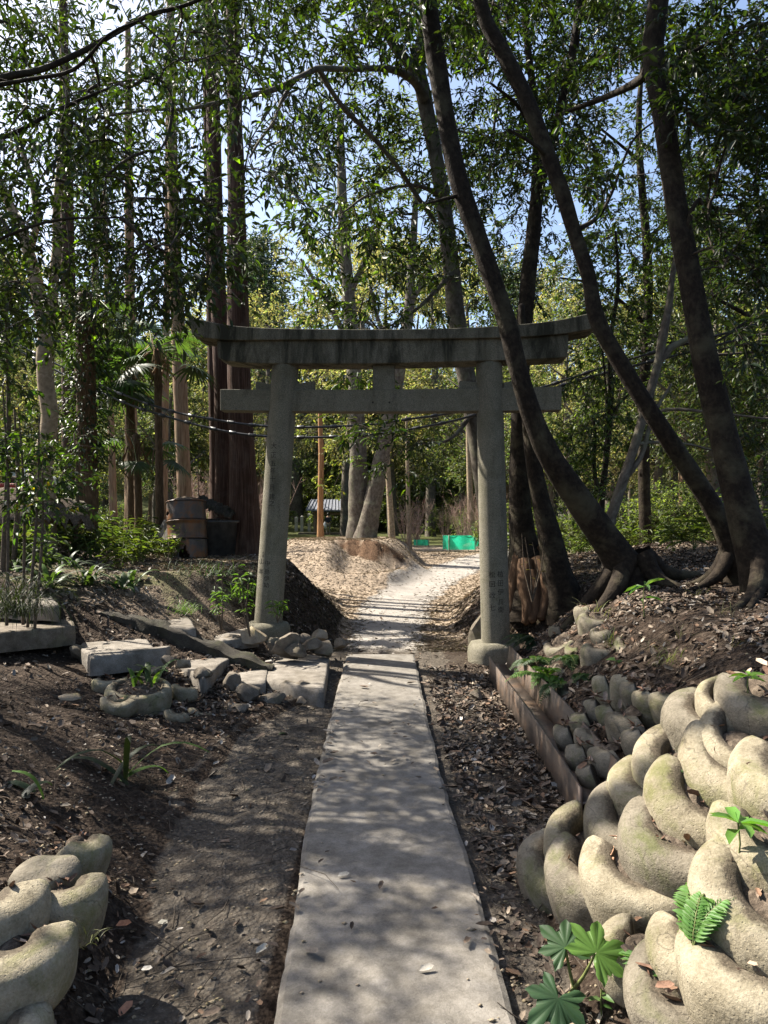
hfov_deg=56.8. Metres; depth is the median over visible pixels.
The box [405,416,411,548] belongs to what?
bare tree
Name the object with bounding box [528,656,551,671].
concrete ring
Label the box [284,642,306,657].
rock
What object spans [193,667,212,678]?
rock
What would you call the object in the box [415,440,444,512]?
woodland tree
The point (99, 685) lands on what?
concrete ring
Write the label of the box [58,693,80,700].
rock
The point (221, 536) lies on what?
plastic tub
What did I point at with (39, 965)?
concrete ring
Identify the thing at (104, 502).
woodland tree
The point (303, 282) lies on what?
woodland tree
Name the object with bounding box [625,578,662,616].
sapling
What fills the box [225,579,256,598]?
grass tuft
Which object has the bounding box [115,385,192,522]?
woodland tree
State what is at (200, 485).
bare shrub
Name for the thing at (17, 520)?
evergreen shrub
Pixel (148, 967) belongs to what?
fallen leaf
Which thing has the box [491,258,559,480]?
woodland conifer
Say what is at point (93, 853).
concrete ring
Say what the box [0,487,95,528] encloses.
bush
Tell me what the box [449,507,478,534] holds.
bush
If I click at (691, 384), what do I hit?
woodland tree
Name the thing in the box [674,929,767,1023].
concrete ring
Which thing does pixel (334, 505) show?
shelter
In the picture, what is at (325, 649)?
rock
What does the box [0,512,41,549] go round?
undergrowth plant
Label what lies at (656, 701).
concrete ring
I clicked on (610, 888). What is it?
concrete ring
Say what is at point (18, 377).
woodland tree
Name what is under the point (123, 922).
fallen leaf
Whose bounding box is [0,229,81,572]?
broadleaf tree
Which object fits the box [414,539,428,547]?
net enclosure
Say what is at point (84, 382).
evergreen tree
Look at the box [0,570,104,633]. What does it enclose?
grass tuft
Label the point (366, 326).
woodland conifer
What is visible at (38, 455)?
slim sapling
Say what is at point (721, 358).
woodland tree
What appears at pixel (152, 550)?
undergrowth plant
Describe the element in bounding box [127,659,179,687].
strap leaf plant
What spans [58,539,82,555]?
undergrowth plant
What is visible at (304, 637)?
rock
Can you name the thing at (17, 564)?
strap leaf plant
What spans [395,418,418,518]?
woodland tree
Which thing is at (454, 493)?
bush
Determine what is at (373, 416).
woodland tree
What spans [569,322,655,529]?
woodland tree
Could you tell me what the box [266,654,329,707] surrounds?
stone slab
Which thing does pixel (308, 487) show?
bush
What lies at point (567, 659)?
fern
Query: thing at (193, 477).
woodland tree
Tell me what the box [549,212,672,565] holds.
thin tree
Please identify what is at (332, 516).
bush
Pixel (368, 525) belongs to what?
tree
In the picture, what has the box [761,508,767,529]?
undergrowth plant
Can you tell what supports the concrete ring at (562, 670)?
on the ground at (222, 817)
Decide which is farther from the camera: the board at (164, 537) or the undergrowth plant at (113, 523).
the undergrowth plant at (113, 523)
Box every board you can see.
[155,519,165,536]
[158,518,166,539]
[160,528,166,542]
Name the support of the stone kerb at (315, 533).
on the ground at (222, 817)
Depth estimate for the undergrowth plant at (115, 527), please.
10.53 m
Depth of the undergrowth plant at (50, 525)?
8.44 m
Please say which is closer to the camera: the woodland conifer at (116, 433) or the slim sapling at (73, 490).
the slim sapling at (73, 490)
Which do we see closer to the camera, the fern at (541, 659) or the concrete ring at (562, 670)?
the concrete ring at (562, 670)
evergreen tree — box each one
[28,288,144,548]
[424,0,740,545]
[646,0,767,525]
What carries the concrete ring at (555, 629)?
on the ground at (222, 817)
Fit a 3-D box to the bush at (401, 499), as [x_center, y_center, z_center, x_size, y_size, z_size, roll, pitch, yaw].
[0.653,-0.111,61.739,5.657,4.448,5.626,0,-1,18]
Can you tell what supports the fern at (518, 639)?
on the ground at (222, 817)
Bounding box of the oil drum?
[165,496,207,557]
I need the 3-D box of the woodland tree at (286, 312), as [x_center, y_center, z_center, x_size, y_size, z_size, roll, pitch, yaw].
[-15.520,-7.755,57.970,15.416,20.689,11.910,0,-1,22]
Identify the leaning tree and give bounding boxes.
[140,0,702,645]
[381,0,738,594]
[554,0,767,609]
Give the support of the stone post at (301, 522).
on the ground at (222, 817)
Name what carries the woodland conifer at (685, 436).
on the ground at (222, 817)
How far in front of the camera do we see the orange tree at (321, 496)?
23.96 m
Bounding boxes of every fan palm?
[58,332,185,535]
[67,408,191,537]
[98,321,218,553]
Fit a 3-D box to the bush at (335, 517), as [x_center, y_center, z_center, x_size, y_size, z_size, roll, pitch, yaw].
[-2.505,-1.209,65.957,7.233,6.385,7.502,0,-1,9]
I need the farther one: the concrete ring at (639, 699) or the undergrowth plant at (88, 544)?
the undergrowth plant at (88, 544)
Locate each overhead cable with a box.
[0,332,761,438]
[1,323,764,428]
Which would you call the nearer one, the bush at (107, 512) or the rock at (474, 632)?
the rock at (474, 632)
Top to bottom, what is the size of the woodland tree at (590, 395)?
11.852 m
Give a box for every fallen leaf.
[116,919,130,925]
[118,1000,132,1016]
[141,965,152,969]
[158,919,167,923]
[256,943,266,952]
[338,871,348,875]
[419,963,433,970]
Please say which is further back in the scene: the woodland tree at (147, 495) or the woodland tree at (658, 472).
the woodland tree at (147, 495)
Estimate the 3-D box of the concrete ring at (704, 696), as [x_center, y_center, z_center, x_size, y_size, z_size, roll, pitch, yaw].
[1.422,0.832,2.794,0.379,0.350,0.412,0,-1,0]
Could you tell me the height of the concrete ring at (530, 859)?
0.332 m
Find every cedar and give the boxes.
[1,0,146,542]
[47,21,155,529]
[74,2,221,496]
[99,0,277,518]
[103,185,118,526]
[136,0,367,555]
[162,98,169,518]
[203,3,214,518]
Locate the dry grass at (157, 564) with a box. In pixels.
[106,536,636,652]
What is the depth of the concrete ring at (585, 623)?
5.99 m
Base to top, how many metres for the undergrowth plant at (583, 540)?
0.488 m
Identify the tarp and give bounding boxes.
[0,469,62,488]
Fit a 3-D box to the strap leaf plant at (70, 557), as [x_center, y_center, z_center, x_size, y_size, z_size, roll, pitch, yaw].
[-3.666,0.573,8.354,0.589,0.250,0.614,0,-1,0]
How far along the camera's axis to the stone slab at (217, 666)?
6.21 m
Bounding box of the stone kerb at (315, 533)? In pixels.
[298,532,339,534]
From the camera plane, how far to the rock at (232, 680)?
6.04 m
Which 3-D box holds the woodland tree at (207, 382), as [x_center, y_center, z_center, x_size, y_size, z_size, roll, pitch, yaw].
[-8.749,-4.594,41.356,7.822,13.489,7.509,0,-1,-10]
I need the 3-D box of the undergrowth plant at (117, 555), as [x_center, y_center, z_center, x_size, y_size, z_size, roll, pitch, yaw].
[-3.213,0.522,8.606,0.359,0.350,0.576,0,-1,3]
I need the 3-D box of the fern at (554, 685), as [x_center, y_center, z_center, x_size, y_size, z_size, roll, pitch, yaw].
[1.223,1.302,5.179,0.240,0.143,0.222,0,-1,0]
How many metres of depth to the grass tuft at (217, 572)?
8.29 m
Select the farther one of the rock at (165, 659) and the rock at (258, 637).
the rock at (258, 637)
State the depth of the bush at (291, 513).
40.19 m
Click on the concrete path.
(395, 831)
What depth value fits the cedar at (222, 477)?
12.12 m
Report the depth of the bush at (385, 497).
65.43 m
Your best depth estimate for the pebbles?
3.17 m
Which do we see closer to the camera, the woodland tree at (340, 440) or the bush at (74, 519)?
the bush at (74, 519)
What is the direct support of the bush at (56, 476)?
on the ground at (222, 817)
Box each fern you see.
[500,633,535,651]
[505,666,563,688]
[509,656,550,669]
[538,681,566,703]
[550,654,578,669]
[571,673,592,682]
[618,946,656,975]
[672,882,733,944]
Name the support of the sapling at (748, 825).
on the concrete ring at (751, 858)
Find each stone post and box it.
[295,517,297,530]
[300,516,303,531]
[308,513,310,531]
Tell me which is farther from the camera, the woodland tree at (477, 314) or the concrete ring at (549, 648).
the woodland tree at (477, 314)
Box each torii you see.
[188,314,592,665]
[410,491,445,524]
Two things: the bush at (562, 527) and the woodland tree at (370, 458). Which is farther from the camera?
the woodland tree at (370, 458)
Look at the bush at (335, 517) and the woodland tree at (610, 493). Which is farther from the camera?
the bush at (335, 517)
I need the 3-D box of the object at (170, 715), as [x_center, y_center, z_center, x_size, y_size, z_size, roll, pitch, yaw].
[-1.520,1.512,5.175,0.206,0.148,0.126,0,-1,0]
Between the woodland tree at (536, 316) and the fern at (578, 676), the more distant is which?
the woodland tree at (536, 316)
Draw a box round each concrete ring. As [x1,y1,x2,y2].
[0,879,51,945]
[0,920,78,1023]
[6,1002,53,1023]
[49,872,108,948]
[56,834,112,875]
[91,678,114,693]
[100,696,138,717]
[104,676,171,714]
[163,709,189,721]
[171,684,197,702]
[187,708,211,714]
[516,828,552,913]
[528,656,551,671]
[543,633,569,655]
[543,800,584,857]
[544,831,592,931]
[548,625,560,636]
[552,663,564,674]
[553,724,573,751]
[556,683,571,696]
[564,638,584,653]
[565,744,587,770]
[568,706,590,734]
[573,604,595,624]
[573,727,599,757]
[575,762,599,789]
[577,611,610,635]
[578,835,681,933]
[580,642,610,666]
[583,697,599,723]
[583,781,620,849]
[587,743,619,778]
[589,624,613,644]
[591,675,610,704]
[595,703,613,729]
[595,913,644,1008]
[604,706,644,750]
[606,755,642,815]
[610,674,627,711]
[613,634,630,652]
[617,795,698,898]
[619,680,638,709]
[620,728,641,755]
[623,938,693,1023]
[631,689,654,727]
[631,724,677,787]
[643,753,709,848]
[645,910,680,997]
[648,691,669,724]
[660,687,699,752]
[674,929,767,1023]
[677,719,767,807]
[687,838,767,977]
[695,671,749,731]
[699,701,733,767]
[706,799,767,892]
[713,672,767,739]
[726,735,767,819]
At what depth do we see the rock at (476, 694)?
6.05 m
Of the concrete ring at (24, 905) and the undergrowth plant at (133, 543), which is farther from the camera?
the undergrowth plant at (133, 543)
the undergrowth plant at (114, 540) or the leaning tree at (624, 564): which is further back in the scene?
the undergrowth plant at (114, 540)
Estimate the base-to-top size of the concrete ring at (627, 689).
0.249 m
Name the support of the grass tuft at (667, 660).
on the ground at (222, 817)
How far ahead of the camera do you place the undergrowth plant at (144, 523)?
11.29 m
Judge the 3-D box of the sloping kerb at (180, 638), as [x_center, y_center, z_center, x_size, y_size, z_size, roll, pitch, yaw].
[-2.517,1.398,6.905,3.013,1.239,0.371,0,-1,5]
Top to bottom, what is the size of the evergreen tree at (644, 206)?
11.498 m
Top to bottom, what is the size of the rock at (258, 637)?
0.173 m
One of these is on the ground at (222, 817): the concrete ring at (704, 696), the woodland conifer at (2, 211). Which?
the woodland conifer at (2, 211)
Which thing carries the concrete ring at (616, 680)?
on the ground at (222, 817)
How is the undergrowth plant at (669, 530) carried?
on the ground at (222, 817)
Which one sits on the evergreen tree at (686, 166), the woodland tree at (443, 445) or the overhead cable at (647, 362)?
the overhead cable at (647, 362)
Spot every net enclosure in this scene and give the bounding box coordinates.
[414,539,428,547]
[442,534,475,551]
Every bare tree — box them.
[386,459,395,537]
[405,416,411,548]
[466,432,473,534]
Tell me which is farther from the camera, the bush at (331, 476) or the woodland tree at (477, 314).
the bush at (331, 476)
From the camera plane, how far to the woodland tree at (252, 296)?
35.50 m
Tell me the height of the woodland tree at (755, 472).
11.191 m
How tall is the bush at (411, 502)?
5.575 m
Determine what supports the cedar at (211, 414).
on the ground at (222, 817)
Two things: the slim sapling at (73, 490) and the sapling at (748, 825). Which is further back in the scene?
the slim sapling at (73, 490)
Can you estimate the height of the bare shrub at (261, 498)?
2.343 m
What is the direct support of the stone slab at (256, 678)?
on the ground at (222, 817)
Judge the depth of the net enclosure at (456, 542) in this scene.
25.06 m
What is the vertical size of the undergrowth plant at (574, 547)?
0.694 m
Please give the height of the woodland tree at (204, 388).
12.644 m
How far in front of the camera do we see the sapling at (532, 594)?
8.01 m
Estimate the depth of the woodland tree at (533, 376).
26.14 m
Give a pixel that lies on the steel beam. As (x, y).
(519, 697)
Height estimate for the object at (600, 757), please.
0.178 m
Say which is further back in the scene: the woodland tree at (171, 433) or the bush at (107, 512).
the bush at (107, 512)
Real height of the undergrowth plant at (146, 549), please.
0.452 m
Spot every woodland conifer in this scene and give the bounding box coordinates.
[0,162,37,446]
[0,272,35,421]
[12,128,153,509]
[98,381,122,494]
[114,327,138,487]
[121,331,162,520]
[184,317,206,412]
[246,223,309,514]
[248,247,280,374]
[249,275,310,488]
[357,289,375,389]
[456,250,521,535]
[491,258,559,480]
[555,277,601,489]
[627,156,759,525]
[650,189,753,503]
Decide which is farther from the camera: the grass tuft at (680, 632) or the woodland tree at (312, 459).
the woodland tree at (312, 459)
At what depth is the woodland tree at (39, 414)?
24.53 m
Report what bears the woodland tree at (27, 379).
on the ground at (222, 817)
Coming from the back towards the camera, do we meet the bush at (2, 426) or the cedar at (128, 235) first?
the cedar at (128, 235)
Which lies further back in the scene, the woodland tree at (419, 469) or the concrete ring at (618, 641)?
the woodland tree at (419, 469)
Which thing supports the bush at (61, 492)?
on the ground at (222, 817)
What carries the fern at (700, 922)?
on the concrete ring at (716, 986)
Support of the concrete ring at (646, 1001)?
on the ground at (222, 817)
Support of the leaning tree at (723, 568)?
on the ground at (222, 817)
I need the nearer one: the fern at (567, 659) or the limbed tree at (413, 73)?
the fern at (567, 659)
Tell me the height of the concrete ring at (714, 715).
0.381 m
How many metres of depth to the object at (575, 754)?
3.91 m
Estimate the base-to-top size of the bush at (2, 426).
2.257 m
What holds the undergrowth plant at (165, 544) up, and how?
on the ground at (222, 817)
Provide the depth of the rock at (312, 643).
7.13 m
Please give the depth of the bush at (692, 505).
15.44 m
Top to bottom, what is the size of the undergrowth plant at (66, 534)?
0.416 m
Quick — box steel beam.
[489,645,617,810]
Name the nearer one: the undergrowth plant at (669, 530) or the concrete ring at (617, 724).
the concrete ring at (617, 724)
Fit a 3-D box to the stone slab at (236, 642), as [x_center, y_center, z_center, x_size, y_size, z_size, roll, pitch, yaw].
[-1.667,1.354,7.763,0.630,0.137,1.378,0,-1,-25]
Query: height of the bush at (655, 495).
1.642 m
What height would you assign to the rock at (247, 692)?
0.162 m
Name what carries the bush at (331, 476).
on the ground at (222, 817)
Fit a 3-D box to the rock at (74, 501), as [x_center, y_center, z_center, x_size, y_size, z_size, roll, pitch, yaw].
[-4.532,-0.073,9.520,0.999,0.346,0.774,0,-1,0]
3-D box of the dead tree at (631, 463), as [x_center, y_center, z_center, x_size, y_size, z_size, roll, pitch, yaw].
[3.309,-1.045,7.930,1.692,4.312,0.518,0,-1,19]
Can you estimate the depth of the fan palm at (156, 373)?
11.48 m
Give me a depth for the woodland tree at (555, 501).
69.43 m
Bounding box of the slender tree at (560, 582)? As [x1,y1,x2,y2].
[518,303,580,625]
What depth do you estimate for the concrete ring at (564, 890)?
2.60 m
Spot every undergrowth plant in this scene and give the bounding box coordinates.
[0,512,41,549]
[0,517,40,559]
[18,532,70,570]
[20,524,58,552]
[52,522,108,559]
[57,525,72,545]
[57,526,73,545]
[58,530,89,558]
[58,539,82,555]
[68,509,120,527]
[68,520,111,548]
[79,529,110,555]
[95,540,133,567]
[96,524,143,559]
[97,520,120,537]
[98,510,119,528]
[105,516,129,541]
[109,517,126,531]
[110,515,134,543]
[112,530,159,561]
[119,517,160,549]
[120,531,162,564]
[136,520,165,552]
[142,544,164,556]
[143,531,164,557]
[149,524,198,558]
[150,527,164,552]
[159,525,178,558]
[535,517,566,538]
[562,529,575,552]
[564,528,590,552]
[565,528,588,552]
[615,524,655,545]
[617,526,638,544]
[617,526,638,545]
[643,515,689,550]
[652,520,687,541]
[652,523,676,543]
[673,506,714,548]
[675,503,714,541]
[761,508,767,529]
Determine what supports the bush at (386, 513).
on the ground at (222, 817)
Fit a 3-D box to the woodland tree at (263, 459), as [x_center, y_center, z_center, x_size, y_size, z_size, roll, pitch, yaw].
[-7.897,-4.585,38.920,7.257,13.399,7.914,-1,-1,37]
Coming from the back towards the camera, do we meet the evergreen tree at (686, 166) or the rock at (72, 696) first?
the evergreen tree at (686, 166)
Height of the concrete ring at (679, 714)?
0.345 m
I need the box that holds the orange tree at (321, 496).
[294,369,349,536]
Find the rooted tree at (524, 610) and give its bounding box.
[408,0,679,625]
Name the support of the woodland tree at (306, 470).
on the ground at (222, 817)
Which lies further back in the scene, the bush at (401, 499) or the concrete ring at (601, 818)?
the bush at (401, 499)
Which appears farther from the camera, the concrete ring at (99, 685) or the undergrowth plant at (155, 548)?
the undergrowth plant at (155, 548)
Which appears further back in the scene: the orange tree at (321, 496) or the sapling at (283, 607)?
the orange tree at (321, 496)
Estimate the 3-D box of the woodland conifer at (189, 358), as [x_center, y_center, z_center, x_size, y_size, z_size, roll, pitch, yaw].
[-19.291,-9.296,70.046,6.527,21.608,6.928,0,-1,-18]
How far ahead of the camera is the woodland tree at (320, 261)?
72.34 m
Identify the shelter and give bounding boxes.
[306,499,340,531]
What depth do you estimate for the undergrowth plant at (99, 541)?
9.76 m
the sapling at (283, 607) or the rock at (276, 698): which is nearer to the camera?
the rock at (276, 698)
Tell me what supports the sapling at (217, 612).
on the ground at (222, 817)
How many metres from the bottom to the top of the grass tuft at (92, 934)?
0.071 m
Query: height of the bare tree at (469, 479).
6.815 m
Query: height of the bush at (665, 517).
1.447 m
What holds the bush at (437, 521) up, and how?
on the ground at (222, 817)
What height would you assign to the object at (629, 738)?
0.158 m
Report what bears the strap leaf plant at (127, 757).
on the ground at (222, 817)
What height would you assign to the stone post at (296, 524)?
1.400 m
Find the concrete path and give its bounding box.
[274,654,515,1023]
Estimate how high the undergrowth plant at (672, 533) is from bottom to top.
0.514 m
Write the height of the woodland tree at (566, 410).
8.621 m
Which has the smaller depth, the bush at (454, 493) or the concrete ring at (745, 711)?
the concrete ring at (745, 711)
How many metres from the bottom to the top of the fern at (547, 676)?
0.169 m
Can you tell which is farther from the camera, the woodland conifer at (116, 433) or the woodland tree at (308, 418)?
the woodland conifer at (116, 433)
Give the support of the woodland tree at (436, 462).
on the ground at (222, 817)
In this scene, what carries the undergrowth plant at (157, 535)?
on the ground at (222, 817)
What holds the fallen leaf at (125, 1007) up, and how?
on the ground at (222, 817)
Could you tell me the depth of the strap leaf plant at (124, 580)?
7.58 m
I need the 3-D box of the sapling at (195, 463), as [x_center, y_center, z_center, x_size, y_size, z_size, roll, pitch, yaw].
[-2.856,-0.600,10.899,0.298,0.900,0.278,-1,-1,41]
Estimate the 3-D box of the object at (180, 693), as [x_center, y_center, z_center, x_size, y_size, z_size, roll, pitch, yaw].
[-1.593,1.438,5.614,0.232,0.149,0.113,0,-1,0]
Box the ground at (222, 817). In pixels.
[0,339,767,1023]
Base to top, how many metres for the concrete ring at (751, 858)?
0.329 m
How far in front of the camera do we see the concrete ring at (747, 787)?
2.23 m
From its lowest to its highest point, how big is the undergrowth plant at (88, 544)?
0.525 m
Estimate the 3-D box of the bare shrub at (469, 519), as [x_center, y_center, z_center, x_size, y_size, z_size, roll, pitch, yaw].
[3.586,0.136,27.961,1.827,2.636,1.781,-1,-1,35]
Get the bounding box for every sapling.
[0,339,67,625]
[0,407,88,624]
[0,416,98,627]
[0,432,100,628]
[189,445,207,498]
[208,574,230,631]
[232,562,256,636]
[264,599,289,622]
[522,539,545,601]
[525,919,623,1023]
[586,988,613,1019]
[606,657,621,663]
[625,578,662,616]
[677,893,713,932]
[710,807,767,852]
[729,670,765,692]
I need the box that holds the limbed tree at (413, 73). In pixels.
[82,0,524,516]
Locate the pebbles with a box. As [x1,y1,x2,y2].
[0,545,767,1023]
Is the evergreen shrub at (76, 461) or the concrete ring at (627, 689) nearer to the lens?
the concrete ring at (627, 689)
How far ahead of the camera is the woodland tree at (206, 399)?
43.74 m
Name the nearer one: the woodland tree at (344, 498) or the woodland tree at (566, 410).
the woodland tree at (566, 410)
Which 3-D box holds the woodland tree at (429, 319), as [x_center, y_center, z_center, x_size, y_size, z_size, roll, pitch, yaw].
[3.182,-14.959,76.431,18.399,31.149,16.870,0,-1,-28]
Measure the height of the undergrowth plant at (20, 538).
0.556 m
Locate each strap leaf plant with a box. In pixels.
[7,770,52,798]
[9,540,61,571]
[10,564,90,587]
[50,550,96,566]
[51,553,121,585]
[55,736,208,785]
[93,569,159,592]
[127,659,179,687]
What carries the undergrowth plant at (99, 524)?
on the ground at (222, 817)
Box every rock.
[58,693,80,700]
[65,498,88,511]
[69,644,84,658]
[151,667,160,675]
[161,655,174,665]
[176,659,190,668]
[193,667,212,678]
[223,634,240,637]
[223,671,240,691]
[226,704,248,712]
[235,683,260,701]
[240,626,267,643]
[259,693,285,703]
[267,637,279,653]
[272,632,299,659]
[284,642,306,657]
[296,680,310,684]
[296,696,306,704]
[299,633,311,643]
[302,637,321,650]
[311,629,327,640]
[314,640,332,657]
[334,638,347,649]
[468,614,480,644]
[470,689,482,699]
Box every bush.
[0,420,65,494]
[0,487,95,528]
[11,429,75,498]
[56,466,112,505]
[98,501,149,529]
[260,504,299,530]
[290,458,327,506]
[302,461,341,512]
[305,484,379,526]
[309,458,341,498]
[323,475,385,528]
[336,472,405,529]
[378,495,403,529]
[379,487,420,531]
[381,473,441,529]
[410,476,457,517]
[416,471,475,524]
[420,496,466,533]
[439,480,476,523]
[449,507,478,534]
[467,501,533,548]
[532,497,581,553]
[557,509,606,552]
[605,477,693,542]
[623,479,715,540]
[662,482,722,535]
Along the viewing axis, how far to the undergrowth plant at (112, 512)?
10.98 m
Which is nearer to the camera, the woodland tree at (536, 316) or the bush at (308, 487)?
the woodland tree at (536, 316)
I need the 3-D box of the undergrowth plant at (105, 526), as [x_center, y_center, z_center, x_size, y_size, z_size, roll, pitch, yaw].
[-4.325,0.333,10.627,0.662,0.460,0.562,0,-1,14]
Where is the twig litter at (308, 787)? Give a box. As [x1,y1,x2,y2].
[0,541,767,1023]
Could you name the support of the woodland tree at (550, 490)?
on the ground at (222, 817)
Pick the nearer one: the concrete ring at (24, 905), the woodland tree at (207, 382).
the concrete ring at (24, 905)
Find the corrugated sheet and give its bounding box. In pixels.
[199,495,234,519]
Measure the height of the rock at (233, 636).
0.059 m
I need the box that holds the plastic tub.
[201,518,238,555]
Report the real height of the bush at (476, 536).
2.067 m
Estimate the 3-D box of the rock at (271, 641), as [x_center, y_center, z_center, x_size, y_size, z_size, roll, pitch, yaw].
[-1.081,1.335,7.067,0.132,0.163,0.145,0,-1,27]
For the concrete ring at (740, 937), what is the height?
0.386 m
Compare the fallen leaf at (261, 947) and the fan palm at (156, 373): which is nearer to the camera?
the fallen leaf at (261, 947)
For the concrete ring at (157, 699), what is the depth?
5.27 m
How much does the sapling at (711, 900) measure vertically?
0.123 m
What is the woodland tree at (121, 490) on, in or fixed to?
on the ground at (222, 817)
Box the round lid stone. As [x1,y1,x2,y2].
[8,855,81,889]
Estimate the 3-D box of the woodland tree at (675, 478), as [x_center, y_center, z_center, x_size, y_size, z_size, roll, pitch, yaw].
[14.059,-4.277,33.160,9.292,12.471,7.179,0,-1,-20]
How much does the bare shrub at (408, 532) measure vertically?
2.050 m
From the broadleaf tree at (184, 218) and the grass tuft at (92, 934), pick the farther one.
the broadleaf tree at (184, 218)
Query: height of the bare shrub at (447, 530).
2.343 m
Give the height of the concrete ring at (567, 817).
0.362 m
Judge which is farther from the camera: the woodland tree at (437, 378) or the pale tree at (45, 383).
the woodland tree at (437, 378)
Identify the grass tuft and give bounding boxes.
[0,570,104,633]
[75,912,109,947]
[159,558,256,578]
[167,598,202,614]
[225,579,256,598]
[569,597,616,618]
[594,627,628,647]
[643,640,682,667]
[669,624,699,637]
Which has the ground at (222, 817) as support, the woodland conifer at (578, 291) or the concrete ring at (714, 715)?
the woodland conifer at (578, 291)
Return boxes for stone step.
[80,639,170,675]
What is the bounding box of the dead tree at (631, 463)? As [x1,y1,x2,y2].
[601,256,767,569]
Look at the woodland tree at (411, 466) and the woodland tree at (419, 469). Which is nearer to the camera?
the woodland tree at (419, 469)
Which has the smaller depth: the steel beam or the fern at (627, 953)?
the fern at (627, 953)
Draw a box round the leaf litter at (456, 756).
[0,540,767,1023]
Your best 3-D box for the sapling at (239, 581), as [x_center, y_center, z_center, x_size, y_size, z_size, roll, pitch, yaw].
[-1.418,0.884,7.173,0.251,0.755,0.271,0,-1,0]
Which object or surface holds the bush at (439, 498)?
on the ground at (222, 817)
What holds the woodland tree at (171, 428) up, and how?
on the ground at (222, 817)
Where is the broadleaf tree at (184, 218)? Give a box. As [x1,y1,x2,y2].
[0,0,346,411]
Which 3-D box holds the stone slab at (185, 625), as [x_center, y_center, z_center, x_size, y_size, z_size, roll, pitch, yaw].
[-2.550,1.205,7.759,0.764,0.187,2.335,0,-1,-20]
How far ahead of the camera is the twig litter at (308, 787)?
3.67 m
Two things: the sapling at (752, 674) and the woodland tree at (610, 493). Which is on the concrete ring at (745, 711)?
the sapling at (752, 674)
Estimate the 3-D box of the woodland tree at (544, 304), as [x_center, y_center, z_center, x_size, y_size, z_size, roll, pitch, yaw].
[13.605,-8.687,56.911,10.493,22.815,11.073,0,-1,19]
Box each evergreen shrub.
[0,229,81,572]
[1,407,82,565]
[54,425,118,555]
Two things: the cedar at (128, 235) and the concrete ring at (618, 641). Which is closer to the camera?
the concrete ring at (618, 641)
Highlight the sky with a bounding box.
[0,0,767,383]
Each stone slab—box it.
[0,598,59,621]
[0,619,75,652]
[168,617,195,636]
[181,657,229,694]
[213,627,258,648]
[236,669,267,693]
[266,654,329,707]
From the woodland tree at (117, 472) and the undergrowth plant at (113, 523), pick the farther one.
the woodland tree at (117, 472)
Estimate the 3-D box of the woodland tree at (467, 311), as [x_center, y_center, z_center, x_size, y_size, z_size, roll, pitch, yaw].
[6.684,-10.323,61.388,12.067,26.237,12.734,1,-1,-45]
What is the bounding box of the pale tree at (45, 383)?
[0,28,66,556]
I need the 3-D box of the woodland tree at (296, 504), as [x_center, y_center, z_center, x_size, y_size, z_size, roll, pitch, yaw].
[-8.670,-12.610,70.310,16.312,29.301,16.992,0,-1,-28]
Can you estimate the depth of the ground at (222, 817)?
4.02 m
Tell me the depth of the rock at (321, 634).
7.85 m
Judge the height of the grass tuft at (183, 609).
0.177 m
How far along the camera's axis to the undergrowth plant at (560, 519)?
10.27 m
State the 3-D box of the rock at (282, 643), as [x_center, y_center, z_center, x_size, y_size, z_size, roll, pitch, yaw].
[-0.981,1.343,7.083,0.284,0.281,0.228,0,-1,0]
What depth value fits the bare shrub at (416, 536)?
31.90 m
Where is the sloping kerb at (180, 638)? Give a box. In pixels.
[94,610,274,670]
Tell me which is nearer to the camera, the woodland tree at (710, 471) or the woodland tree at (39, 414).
the woodland tree at (710, 471)
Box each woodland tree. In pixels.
[0,250,60,438]
[0,280,60,421]
[0,317,124,477]
[0,370,58,452]
[55,318,140,486]
[99,404,152,500]
[102,370,121,516]
[106,330,208,500]
[115,324,208,475]
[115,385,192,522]
[124,317,271,496]
[142,408,196,498]
[143,414,208,487]
[170,296,297,410]
[183,269,284,479]
[185,309,300,488]
[187,303,315,474]
[190,382,207,494]
[192,363,256,475]
[205,257,372,521]
[206,279,365,478]
[247,222,476,535]
[278,254,378,499]
[295,417,342,498]
[298,213,419,432]
[303,433,327,473]
[313,439,340,472]
[319,223,441,535]
[323,378,406,463]
[326,414,377,481]
[327,372,421,526]
[350,222,581,536]
[357,253,501,506]
[393,328,464,484]
[394,414,424,494]
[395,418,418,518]
[403,235,519,511]
[411,380,507,533]
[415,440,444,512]
[422,316,568,472]
[438,368,508,534]
[439,414,461,484]
[451,290,548,428]
[491,301,596,509]
[502,365,583,491]
[504,283,613,535]
[507,305,628,553]
[508,258,599,397]
[543,302,685,513]
[553,374,598,520]
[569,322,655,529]
[569,339,638,489]
[587,271,751,542]
[588,400,637,505]
[590,262,745,520]
[602,380,667,515]
[619,324,674,488]
[626,196,767,540]
[651,297,762,503]
[666,241,767,426]
[689,255,767,512]
[691,291,760,471]
[691,436,758,484]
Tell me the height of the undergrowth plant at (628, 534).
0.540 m
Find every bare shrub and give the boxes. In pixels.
[168,456,209,516]
[174,444,209,518]
[258,477,301,516]
[394,504,429,545]
[396,487,434,539]
[431,496,460,534]
[440,489,476,534]
[450,487,478,542]
[464,491,508,529]

